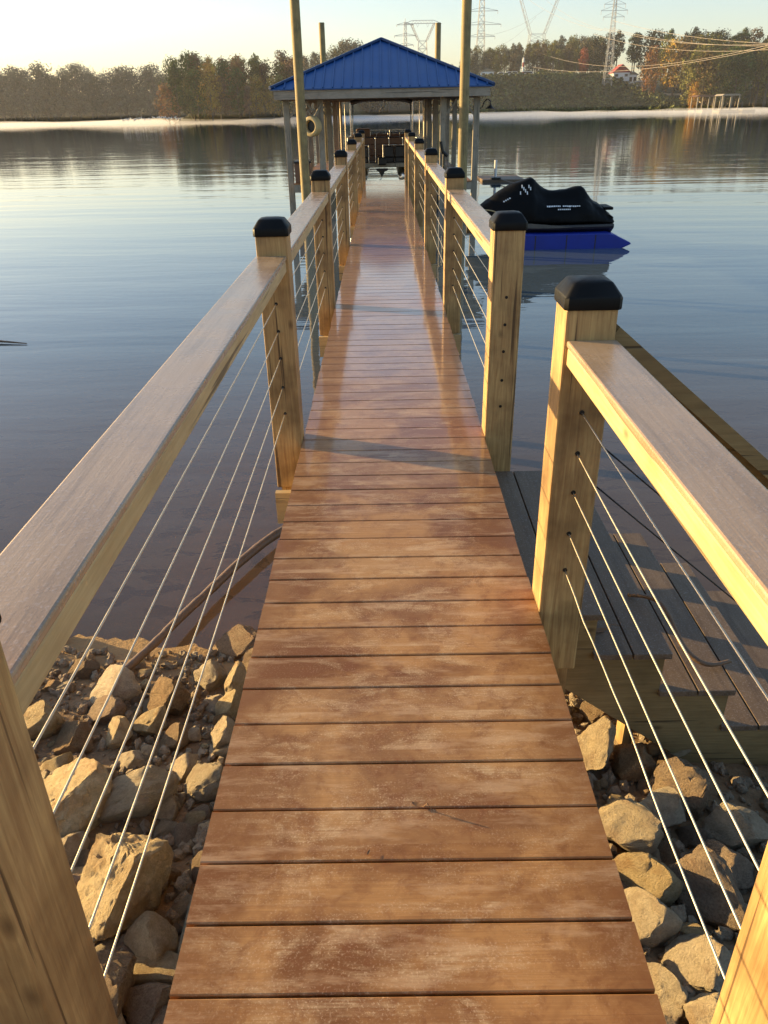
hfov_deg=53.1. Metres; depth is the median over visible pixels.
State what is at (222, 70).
autumn tree
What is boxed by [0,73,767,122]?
hills
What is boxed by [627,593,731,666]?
rope
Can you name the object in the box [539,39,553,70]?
autumn tree
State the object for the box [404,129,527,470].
cable railing
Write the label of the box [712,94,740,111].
shore dock
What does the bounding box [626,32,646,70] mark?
pine tree
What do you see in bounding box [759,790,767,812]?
stone
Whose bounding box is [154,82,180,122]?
autumn tree
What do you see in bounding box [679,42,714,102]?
autumn tree
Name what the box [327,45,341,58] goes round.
autumn tree
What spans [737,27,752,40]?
pine tree
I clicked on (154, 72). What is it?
autumn tree
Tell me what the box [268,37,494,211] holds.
boathouse
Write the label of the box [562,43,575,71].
autumn tree
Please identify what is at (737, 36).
pine tree
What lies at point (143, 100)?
autumn tree
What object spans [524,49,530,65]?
pine tree
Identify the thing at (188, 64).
autumn tree
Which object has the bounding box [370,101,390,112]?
autumn tree
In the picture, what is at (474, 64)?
autumn tree
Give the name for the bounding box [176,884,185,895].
stone
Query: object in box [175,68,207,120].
autumn tree
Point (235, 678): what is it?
rock
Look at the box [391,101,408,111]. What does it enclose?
autumn tree
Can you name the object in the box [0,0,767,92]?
sky
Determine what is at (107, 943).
stone
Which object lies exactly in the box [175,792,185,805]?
stone
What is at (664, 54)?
autumn tree
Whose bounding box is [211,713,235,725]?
stone
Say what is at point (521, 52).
pine tree
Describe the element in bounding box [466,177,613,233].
jet ski
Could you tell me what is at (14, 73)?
autumn tree
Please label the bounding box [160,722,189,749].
rock
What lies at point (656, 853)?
stone
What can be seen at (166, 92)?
autumn tree
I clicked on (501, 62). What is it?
pine tree
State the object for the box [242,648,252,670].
rock
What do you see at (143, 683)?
stone
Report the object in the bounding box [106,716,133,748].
rock
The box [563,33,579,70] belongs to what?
autumn tree
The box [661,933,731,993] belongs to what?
rock
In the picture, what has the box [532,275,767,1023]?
cable railing
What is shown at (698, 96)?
shore dock
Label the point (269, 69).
autumn tree
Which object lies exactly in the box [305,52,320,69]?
autumn tree
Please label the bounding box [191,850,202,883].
stone
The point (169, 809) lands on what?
stone
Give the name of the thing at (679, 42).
power line
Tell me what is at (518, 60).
pine tree
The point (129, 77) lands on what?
autumn tree
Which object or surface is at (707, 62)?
autumn tree
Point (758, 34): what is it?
autumn tree
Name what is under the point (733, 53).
autumn tree
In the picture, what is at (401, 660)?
dock walkway
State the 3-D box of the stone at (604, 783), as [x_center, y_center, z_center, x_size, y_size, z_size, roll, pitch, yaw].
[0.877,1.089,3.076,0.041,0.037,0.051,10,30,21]
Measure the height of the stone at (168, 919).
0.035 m
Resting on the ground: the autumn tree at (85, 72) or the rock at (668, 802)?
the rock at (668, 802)
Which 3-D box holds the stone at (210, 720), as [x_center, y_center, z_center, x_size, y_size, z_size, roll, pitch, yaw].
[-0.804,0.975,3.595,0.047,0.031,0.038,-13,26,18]
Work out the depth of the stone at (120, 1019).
2.10 m
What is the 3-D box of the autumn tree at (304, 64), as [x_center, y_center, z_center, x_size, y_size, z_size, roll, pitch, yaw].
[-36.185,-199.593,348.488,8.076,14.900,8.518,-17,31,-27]
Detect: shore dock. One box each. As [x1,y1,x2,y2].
[688,95,721,111]
[696,110,711,111]
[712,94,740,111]
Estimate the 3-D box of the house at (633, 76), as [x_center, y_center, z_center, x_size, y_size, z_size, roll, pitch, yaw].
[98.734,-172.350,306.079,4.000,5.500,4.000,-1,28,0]
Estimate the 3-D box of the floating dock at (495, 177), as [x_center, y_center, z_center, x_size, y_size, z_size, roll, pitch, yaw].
[4.777,-13.961,31.416,1.700,0.900,2.200,-1,28,0]
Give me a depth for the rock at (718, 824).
2.75 m
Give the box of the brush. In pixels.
[414,69,728,114]
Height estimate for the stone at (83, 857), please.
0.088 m
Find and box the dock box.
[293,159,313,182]
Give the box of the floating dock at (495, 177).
[477,160,523,182]
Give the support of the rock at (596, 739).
on the ground
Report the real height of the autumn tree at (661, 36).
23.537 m
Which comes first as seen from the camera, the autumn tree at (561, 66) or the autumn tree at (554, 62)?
the autumn tree at (561, 66)
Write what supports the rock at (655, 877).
on the ground
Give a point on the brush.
(676, 105)
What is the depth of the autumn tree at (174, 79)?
234.18 m
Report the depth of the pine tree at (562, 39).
354.07 m
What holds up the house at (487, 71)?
on the hills
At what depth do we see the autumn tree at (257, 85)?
237.56 m
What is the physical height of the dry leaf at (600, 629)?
0.018 m
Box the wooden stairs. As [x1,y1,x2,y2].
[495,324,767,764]
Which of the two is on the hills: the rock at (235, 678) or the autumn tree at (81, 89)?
the autumn tree at (81, 89)
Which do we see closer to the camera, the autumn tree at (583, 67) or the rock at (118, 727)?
the rock at (118, 727)
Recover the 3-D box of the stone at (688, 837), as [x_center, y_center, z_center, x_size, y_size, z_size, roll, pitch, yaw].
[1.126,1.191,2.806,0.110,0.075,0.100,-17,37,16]
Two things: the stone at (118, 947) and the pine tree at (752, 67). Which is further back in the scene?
the pine tree at (752, 67)
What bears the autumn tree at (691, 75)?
on the hills
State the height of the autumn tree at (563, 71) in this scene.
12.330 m
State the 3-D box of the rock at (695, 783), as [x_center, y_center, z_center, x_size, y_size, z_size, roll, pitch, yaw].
[1.166,1.085,2.976,0.235,0.224,0.216,-10,32,-9]
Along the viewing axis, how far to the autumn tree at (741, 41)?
271.72 m
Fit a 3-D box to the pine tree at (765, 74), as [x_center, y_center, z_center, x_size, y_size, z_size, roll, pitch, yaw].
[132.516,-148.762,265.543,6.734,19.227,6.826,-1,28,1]
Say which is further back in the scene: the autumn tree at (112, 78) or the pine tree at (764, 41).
the autumn tree at (112, 78)
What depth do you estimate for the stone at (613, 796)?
2.97 m
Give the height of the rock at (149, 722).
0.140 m
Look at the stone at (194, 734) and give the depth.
3.44 m
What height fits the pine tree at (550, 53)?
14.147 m
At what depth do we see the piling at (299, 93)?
19.72 m
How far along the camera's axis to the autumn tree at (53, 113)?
363.00 m
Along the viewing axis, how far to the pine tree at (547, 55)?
327.55 m
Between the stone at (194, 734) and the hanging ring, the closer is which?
the stone at (194, 734)
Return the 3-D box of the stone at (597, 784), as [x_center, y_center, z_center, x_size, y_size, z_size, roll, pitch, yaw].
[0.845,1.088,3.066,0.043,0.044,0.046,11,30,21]
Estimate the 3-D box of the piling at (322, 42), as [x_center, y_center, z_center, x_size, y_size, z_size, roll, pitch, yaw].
[-2.473,-16.043,33.363,0.266,8.830,0.262,-1,28,0]
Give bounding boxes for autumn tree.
[0,64,32,121]
[0,72,16,121]
[0,76,25,121]
[4,65,25,114]
[11,67,37,115]
[14,74,45,121]
[22,59,63,121]
[28,70,49,115]
[35,77,63,120]
[42,73,66,120]
[50,66,81,120]
[59,63,88,119]
[68,61,85,115]
[77,67,104,115]
[77,75,105,119]
[82,72,107,118]
[92,78,113,118]
[97,70,116,113]
[100,66,131,119]
[110,67,137,117]
[112,64,149,118]
[135,71,159,118]
[136,61,167,118]
[136,65,151,99]
[154,72,171,114]
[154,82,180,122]
[156,55,190,117]
[156,75,181,117]
[167,59,187,122]
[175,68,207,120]
[176,50,203,115]
[177,49,202,113]
[182,67,211,120]
[183,51,207,112]
[188,51,204,116]
[195,62,224,120]
[200,57,221,102]
[202,54,215,116]
[207,73,230,119]
[213,60,235,114]
[216,55,226,77]
[220,57,244,111]
[221,53,256,116]
[224,54,254,115]
[225,67,250,118]
[244,73,268,119]
[247,53,265,116]
[248,55,262,109]
[258,62,272,115]
[259,58,274,101]
[262,74,282,118]
[269,50,291,81]
[269,61,287,112]
[274,74,282,118]
[276,56,305,115]
[289,101,294,111]
[303,54,310,70]
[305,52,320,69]
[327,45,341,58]
[335,37,356,55]
[349,38,362,50]
[358,102,381,112]
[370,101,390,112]
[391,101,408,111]
[470,51,482,73]
[470,55,480,73]
[473,45,482,73]
[478,52,491,73]
[491,55,500,73]
[492,46,501,72]
[496,43,506,71]
[505,49,513,71]
[508,52,520,71]
[509,45,522,70]
[524,46,531,70]
[528,46,547,72]
[538,46,550,70]
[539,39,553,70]
[546,40,559,72]
[551,39,566,72]
[553,48,565,72]
[560,47,574,72]
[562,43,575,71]
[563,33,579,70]
[568,36,580,70]
[573,34,587,72]
[574,36,589,72]
[577,40,590,72]
[578,47,588,73]
[584,33,603,71]
[589,35,607,71]
[593,35,609,71]
[598,31,621,72]
[632,29,660,84]
[639,44,664,97]
[641,28,671,81]
[656,34,693,95]
[657,35,683,92]
[668,36,700,96]
[674,47,709,105]
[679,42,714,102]
[682,29,712,69]
[686,48,722,108]
[687,41,724,104]
[688,81,700,109]
[698,48,735,105]
[705,31,724,85]
[712,28,730,80]
[715,50,755,109]
[716,42,750,107]
[722,38,748,105]
[730,35,751,88]
[748,26,763,48]
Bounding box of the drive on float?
[524,231,630,249]
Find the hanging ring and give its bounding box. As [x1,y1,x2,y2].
[306,103,321,136]
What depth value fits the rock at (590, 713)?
3.49 m
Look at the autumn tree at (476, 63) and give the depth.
342.68 m
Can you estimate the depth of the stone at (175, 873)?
2.64 m
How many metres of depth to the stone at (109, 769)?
3.19 m
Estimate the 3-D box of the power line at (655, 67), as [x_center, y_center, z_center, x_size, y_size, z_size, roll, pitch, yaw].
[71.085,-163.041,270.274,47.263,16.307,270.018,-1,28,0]
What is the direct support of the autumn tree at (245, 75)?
on the hills
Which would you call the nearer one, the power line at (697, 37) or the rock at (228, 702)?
the rock at (228, 702)
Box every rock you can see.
[23,700,64,738]
[43,757,112,836]
[49,720,94,754]
[61,831,89,863]
[67,658,100,679]
[77,832,173,942]
[87,695,126,724]
[90,664,141,703]
[96,949,136,1017]
[98,765,178,822]
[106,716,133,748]
[118,750,145,771]
[122,982,171,1023]
[124,911,178,961]
[132,705,166,735]
[147,676,190,715]
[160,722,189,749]
[177,894,192,955]
[185,762,222,803]
[193,659,226,690]
[211,716,234,749]
[212,624,256,659]
[215,689,241,718]
[224,661,246,693]
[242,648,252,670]
[577,715,615,770]
[578,701,612,724]
[599,798,663,854]
[611,743,656,781]
[612,852,683,906]
[624,887,682,949]
[641,786,685,827]
[647,962,688,1022]
[649,757,713,820]
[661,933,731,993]
[668,844,745,932]
[683,993,719,1023]
[691,839,754,889]
[702,802,767,849]
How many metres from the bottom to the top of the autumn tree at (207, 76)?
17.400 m
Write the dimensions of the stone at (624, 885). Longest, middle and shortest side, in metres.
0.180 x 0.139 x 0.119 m
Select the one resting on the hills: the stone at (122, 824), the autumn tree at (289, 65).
the autumn tree at (289, 65)
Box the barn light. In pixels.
[480,99,494,108]
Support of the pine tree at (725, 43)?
on the hills
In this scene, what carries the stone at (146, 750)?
on the ground
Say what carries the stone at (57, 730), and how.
on the ground
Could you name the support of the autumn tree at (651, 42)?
on the hills
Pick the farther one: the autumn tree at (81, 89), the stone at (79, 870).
the autumn tree at (81, 89)
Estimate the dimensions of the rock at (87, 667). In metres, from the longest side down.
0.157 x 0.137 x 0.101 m
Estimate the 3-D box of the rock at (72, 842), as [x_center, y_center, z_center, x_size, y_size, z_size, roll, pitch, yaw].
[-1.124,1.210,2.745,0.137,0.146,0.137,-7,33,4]
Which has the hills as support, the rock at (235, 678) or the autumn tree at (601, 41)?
the autumn tree at (601, 41)
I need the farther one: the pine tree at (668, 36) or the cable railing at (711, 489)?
the pine tree at (668, 36)
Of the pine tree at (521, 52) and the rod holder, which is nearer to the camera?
the rod holder
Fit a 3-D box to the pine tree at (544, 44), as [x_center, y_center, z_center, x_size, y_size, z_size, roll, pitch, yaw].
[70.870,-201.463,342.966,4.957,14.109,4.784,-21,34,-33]
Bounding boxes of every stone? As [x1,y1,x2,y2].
[40,752,73,773]
[41,771,48,778]
[45,680,60,691]
[52,727,61,735]
[53,670,60,676]
[56,679,68,688]
[59,705,68,710]
[72,866,83,874]
[77,849,89,866]
[95,935,115,950]
[104,766,115,778]
[114,942,134,954]
[117,821,125,831]
[117,1012,125,1023]
[129,696,140,704]
[133,950,178,985]
[137,669,151,678]
[140,679,150,690]
[141,745,156,760]
[151,1004,167,1023]
[153,818,177,838]
[157,796,178,820]
[164,916,171,923]
[168,867,180,884]
[170,753,197,782]
[172,822,195,849]
[172,894,190,919]
[172,922,182,933]
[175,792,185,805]
[176,801,181,809]
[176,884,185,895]
[185,810,205,824]
[187,839,194,851]
[188,727,200,742]
[190,804,210,819]
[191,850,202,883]
[192,822,202,833]
[197,821,209,842]
[201,743,208,748]
[203,694,222,711]
[208,716,213,722]
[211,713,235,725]
[213,745,228,758]
[593,780,600,790]
[600,777,607,789]
[610,794,623,799]
[621,880,628,888]
[636,778,649,795]
[647,742,662,756]
[652,849,660,861]
[657,752,676,765]
[657,840,680,866]
[658,748,691,756]
[676,826,707,849]
[680,922,711,935]
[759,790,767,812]
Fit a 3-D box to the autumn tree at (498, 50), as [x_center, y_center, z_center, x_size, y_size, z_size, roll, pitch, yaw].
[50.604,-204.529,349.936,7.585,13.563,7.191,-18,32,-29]
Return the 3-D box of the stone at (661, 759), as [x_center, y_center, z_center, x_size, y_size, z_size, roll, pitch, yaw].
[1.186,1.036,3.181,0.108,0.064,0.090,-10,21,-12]
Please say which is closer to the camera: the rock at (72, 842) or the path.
the rock at (72, 842)
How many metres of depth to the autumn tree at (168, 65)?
244.19 m
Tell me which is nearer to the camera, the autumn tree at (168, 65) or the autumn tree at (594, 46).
the autumn tree at (168, 65)
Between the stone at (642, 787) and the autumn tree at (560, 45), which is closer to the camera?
the stone at (642, 787)
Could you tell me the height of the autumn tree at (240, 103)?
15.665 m
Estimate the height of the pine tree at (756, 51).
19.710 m
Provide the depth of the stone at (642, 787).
3.04 m
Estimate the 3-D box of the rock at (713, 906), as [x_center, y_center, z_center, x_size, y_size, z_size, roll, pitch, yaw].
[1.054,1.244,2.473,0.206,0.202,0.274,-15,36,-10]
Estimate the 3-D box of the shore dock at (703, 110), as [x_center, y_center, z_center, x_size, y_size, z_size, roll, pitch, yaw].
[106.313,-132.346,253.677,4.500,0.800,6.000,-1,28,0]
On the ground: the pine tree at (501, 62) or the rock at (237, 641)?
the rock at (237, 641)
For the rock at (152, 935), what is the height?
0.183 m
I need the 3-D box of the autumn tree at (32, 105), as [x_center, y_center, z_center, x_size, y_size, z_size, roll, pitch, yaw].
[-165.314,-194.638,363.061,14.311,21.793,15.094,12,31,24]
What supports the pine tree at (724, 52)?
on the hills
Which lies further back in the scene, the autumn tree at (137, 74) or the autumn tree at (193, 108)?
the autumn tree at (137, 74)
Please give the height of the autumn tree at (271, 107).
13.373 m
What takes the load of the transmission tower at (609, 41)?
on the hills
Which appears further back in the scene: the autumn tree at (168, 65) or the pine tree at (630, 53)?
the pine tree at (630, 53)
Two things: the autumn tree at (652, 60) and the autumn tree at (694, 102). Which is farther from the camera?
the autumn tree at (652, 60)
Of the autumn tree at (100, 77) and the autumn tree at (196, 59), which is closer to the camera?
the autumn tree at (196, 59)
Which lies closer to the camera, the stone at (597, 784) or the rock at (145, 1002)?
the rock at (145, 1002)
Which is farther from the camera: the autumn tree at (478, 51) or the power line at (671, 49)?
the autumn tree at (478, 51)
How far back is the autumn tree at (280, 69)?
242.58 m
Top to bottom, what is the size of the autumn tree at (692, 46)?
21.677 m
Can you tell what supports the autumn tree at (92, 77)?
on the hills
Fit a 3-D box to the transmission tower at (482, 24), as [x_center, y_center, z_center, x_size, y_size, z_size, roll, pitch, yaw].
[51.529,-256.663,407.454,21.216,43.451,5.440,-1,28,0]
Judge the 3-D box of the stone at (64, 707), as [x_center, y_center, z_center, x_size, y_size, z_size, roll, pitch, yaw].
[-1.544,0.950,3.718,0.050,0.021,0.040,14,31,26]
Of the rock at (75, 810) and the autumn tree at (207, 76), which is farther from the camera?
the autumn tree at (207, 76)
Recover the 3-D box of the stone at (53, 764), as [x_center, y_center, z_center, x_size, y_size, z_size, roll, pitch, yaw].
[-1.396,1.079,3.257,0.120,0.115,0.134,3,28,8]
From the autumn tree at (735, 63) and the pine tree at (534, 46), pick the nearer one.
the autumn tree at (735, 63)
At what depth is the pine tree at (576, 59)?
327.05 m
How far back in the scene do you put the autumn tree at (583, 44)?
331.98 m
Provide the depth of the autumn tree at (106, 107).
363.54 m
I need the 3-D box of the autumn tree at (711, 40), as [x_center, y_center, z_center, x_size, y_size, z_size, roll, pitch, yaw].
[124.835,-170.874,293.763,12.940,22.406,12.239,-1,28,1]
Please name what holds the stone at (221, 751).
on the ground
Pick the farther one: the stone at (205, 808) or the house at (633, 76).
the house at (633, 76)
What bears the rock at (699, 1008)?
on the ground
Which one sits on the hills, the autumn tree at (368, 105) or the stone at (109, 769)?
the autumn tree at (368, 105)
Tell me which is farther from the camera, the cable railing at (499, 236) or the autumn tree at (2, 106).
the autumn tree at (2, 106)
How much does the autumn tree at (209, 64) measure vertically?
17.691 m
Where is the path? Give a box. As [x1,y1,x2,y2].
[627,81,700,102]
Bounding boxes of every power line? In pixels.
[484,47,767,71]
[544,45,766,66]
[598,35,767,50]
[605,28,767,44]
[612,28,739,45]
[616,21,767,43]
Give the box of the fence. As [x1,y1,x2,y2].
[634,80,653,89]
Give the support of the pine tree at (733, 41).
on the hills
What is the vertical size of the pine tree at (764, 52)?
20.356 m
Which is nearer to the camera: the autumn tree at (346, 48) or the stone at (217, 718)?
the stone at (217, 718)
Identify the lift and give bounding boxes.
[339,100,424,185]
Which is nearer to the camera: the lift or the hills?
the lift
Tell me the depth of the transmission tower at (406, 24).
596.01 m
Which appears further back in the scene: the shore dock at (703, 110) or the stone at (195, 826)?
the shore dock at (703, 110)
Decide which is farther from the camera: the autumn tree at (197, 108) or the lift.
the autumn tree at (197, 108)
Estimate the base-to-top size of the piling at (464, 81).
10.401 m
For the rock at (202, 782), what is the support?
on the ground
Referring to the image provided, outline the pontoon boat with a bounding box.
[347,98,416,179]
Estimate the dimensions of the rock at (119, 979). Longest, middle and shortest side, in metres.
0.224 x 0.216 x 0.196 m
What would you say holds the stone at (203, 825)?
on the ground
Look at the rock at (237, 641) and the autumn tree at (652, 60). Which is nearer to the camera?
the rock at (237, 641)
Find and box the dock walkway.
[163,180,665,1023]
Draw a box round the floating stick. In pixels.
[0,340,26,343]
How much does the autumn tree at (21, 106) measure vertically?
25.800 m
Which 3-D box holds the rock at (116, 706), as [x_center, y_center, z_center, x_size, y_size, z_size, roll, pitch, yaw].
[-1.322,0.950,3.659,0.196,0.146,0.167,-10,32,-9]
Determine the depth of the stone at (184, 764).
3.16 m
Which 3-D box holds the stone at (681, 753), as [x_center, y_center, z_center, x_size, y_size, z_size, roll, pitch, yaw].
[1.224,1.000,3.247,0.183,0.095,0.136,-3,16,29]
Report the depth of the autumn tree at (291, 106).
238.37 m
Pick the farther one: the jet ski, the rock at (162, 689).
the jet ski
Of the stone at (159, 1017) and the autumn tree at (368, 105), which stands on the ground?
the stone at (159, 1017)
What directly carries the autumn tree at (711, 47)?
on the hills
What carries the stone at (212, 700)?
on the ground
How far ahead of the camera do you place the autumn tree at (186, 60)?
242.27 m
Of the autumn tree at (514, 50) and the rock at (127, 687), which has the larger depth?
the autumn tree at (514, 50)
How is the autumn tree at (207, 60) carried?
on the hills
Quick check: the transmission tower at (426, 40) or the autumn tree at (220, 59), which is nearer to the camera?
the autumn tree at (220, 59)
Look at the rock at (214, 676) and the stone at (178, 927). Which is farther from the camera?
the rock at (214, 676)
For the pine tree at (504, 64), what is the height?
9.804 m
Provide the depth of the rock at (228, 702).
3.61 m
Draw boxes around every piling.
[290,0,310,201]
[319,22,327,159]
[435,23,440,157]
[458,0,471,190]
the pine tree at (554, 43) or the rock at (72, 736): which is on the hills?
the pine tree at (554, 43)
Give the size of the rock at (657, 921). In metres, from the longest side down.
0.216 x 0.167 x 0.157 m
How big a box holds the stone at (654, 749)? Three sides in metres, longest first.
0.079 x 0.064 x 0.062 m
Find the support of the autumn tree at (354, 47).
on the hills
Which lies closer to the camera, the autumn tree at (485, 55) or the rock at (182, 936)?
the rock at (182, 936)
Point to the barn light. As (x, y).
(490, 106)
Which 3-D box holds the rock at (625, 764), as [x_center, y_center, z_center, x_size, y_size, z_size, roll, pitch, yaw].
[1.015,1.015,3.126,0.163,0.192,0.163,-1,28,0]
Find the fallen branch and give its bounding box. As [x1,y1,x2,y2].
[125,526,282,669]
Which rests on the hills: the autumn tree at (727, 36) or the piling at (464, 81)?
the autumn tree at (727, 36)
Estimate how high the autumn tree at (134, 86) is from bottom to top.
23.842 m
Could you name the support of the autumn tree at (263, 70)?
on the hills
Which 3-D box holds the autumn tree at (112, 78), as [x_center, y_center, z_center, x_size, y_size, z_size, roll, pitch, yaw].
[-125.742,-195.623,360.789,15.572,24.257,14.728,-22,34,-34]
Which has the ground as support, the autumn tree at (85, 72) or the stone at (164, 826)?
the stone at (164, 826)
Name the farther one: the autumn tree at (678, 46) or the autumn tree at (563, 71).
the autumn tree at (563, 71)
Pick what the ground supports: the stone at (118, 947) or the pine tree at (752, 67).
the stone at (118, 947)
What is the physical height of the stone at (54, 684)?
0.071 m
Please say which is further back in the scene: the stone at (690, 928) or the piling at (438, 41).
the piling at (438, 41)
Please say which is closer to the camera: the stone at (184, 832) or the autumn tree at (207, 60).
the stone at (184, 832)
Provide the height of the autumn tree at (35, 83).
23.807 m
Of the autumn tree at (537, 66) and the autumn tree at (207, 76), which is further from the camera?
the autumn tree at (537, 66)
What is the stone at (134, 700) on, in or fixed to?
on the ground
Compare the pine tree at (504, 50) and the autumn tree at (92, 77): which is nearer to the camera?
the pine tree at (504, 50)
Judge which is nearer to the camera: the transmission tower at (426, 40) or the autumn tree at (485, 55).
the autumn tree at (485, 55)
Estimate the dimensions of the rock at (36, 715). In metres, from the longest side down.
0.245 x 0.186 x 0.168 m
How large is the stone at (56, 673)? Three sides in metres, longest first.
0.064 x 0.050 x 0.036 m
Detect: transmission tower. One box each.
[394,22,415,46]
[404,20,439,54]
[471,0,500,71]
[520,0,558,72]
[601,0,627,85]
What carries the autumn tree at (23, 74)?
on the hills
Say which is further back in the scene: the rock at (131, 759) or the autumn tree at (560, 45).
the autumn tree at (560, 45)
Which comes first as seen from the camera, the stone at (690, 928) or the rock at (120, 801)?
the stone at (690, 928)
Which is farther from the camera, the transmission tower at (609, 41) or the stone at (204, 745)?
the transmission tower at (609, 41)
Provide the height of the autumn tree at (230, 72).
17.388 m
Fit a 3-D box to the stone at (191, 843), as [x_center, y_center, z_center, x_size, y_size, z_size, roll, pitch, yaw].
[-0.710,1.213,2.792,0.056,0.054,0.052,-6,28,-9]
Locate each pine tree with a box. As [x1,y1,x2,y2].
[489,48,495,62]
[497,53,502,68]
[501,54,508,72]
[502,48,508,63]
[506,50,510,71]
[515,54,521,71]
[516,45,524,70]
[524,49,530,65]
[529,42,537,71]
[529,49,536,66]
[539,43,546,60]
[544,49,552,71]
[548,43,554,72]
[550,40,557,70]
[559,35,566,51]
[573,46,580,70]
[596,42,604,72]
[608,30,625,66]
[625,33,641,71]
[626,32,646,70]
[659,28,676,91]
[688,26,701,59]
[691,34,706,65]
[714,46,731,106]
[719,39,728,50]
[726,37,736,47]
[730,31,741,41]
[734,38,753,105]
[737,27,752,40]
[739,51,757,109]
[746,40,759,91]
[749,48,763,105]
[752,40,767,105]
[753,46,767,107]
[758,56,767,108]
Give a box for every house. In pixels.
[478,68,494,74]
[609,64,631,80]
[628,71,638,83]
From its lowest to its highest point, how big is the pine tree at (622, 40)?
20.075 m
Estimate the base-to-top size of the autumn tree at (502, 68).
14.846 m
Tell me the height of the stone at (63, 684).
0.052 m
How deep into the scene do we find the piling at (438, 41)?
31.66 m
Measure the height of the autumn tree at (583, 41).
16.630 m
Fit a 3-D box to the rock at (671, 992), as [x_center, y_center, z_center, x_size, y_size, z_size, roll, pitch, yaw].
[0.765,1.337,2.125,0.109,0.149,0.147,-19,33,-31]
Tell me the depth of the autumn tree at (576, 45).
340.58 m
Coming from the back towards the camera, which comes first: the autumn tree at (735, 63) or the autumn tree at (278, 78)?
the autumn tree at (735, 63)
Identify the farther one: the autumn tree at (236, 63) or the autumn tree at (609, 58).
the autumn tree at (609, 58)
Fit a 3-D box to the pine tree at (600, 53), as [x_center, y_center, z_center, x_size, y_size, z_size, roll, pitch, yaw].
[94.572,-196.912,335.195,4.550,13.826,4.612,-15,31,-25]
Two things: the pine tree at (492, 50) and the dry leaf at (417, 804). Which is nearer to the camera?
the dry leaf at (417, 804)
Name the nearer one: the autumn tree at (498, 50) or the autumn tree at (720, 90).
the autumn tree at (720, 90)
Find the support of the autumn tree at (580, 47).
on the hills
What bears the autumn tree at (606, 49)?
on the hills
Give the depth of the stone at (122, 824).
2.88 m
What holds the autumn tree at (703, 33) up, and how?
on the hills
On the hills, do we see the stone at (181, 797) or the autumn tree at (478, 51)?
the autumn tree at (478, 51)
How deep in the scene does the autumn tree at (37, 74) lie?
358.68 m
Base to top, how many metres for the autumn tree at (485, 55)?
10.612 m
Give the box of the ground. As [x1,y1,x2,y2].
[0,403,767,1023]
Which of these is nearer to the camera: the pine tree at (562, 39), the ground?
the ground
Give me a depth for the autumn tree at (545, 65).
333.98 m
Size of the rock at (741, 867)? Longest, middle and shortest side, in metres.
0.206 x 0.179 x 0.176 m
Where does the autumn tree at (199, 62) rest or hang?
on the hills
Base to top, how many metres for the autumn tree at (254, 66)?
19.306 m
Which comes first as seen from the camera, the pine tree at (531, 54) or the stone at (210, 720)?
the stone at (210, 720)
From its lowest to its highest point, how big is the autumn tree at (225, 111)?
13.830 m
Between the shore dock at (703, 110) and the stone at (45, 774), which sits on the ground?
the stone at (45, 774)
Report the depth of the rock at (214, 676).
3.88 m
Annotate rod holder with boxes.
[439,141,447,169]
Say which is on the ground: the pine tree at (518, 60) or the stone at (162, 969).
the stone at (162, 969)
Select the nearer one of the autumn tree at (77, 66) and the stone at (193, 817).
the stone at (193, 817)
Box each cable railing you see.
[0,130,365,1023]
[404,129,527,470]
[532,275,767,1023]
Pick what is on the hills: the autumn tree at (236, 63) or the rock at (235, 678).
the autumn tree at (236, 63)
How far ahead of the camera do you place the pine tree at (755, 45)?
289.51 m
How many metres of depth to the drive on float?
16.05 m
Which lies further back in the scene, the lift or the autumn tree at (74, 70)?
the autumn tree at (74, 70)
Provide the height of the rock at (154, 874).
0.395 m
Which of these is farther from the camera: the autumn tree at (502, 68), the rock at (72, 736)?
the autumn tree at (502, 68)
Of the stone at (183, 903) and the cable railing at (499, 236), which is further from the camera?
the cable railing at (499, 236)
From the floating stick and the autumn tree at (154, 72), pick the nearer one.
the floating stick
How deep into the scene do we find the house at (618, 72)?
303.37 m
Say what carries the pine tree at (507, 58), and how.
on the hills
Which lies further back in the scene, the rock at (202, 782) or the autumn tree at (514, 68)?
the autumn tree at (514, 68)
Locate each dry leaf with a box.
[412,802,431,809]
[596,624,617,631]
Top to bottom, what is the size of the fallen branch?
0.173 m
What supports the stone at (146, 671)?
on the ground
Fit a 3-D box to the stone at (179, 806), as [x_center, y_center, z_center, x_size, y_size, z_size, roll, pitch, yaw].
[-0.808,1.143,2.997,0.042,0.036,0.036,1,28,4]
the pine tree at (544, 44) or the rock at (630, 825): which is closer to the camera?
the rock at (630, 825)
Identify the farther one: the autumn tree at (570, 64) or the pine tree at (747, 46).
the autumn tree at (570, 64)
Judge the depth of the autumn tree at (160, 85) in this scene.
363.97 m
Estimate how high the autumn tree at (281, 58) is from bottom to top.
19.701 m
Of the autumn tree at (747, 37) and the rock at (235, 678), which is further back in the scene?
the autumn tree at (747, 37)
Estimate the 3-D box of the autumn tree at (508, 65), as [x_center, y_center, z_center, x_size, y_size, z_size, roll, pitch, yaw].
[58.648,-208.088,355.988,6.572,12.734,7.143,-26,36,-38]
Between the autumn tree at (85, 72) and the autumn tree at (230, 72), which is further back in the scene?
the autumn tree at (85, 72)

